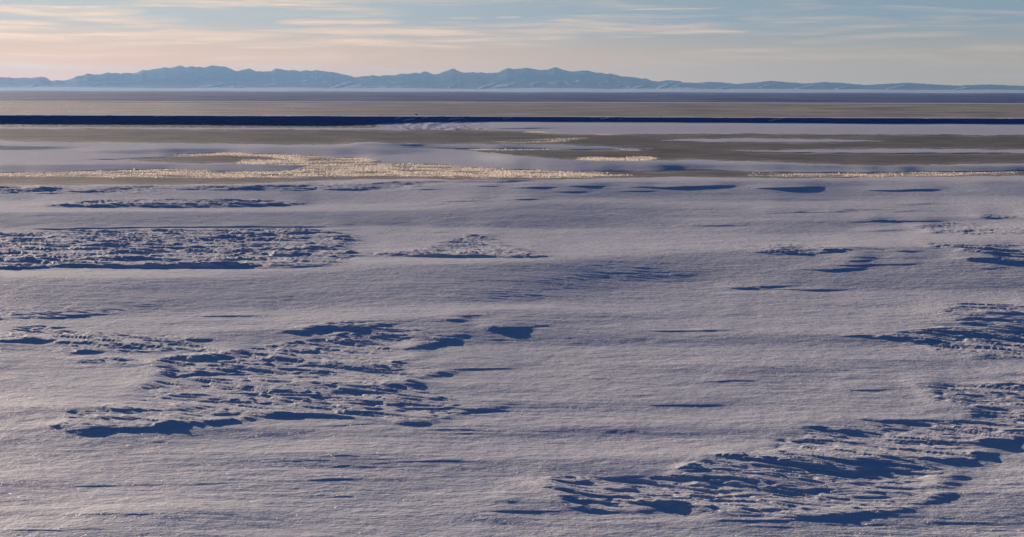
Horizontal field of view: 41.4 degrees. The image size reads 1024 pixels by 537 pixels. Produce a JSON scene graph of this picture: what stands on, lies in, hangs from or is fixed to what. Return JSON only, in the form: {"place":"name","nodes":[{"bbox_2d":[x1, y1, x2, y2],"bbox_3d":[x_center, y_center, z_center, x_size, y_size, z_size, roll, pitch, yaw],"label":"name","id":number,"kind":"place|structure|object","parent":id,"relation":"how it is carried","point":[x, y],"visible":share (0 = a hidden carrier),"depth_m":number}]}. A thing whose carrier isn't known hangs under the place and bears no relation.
{"place":"outdoors","nodes":[
{"label":"outdoors","id":0,"kind":"place"},
{"bbox_2d":[0,101,1023,536],"bbox_3d":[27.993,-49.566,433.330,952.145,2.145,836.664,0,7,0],"label":"snow field","id":1,"kind":"structure","parent":0,"point":[636,357],"depth_m":42.64},
{"bbox_2d":[0,123,1023,185],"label":"river ice","id":2,"kind":"structure","parent":0,"point":[687,150],"depth_m":189.11},
{"bbox_2d":[0,131,1018,178],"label":"frost flowers","id":3,"kind":"object","parent":2,"relation":"on","point":[505,172],"visible":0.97,"depth_m":133.56},
{"bbox_2d":[0,65,1023,92],"bbox_3d":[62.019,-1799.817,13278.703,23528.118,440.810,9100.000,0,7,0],"label":"mountain range","id":4,"kind":"structure","parent":0,"point":[224,78],"depth_m":13071.11},
{"bbox_2d":[0,102,1023,117],"bbox_3d":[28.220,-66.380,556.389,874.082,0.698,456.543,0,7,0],"label":"lagoon ice","id":5,"kind":"structure","parent":0,"point":[599,109],"depth_m":476.80},
{"bbox_2d":[0,91,1023,103],"bbox_3d":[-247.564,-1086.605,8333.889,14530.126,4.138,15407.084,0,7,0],"label":"lake water","id":6,"kind":"structure","parent":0,"point":[436,97],"depth_m":1449.48},
{"bbox_2d":[0,115,1023,124],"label":"river bank","id":7,"kind":"structure","parent":0,"point":[231,120],"depth_m":328.40},
{"bbox_2d":[0,0,1023,85],"label":"sky","id":8,"kind":"structure","parent":0,"point":[863,42]}
]}

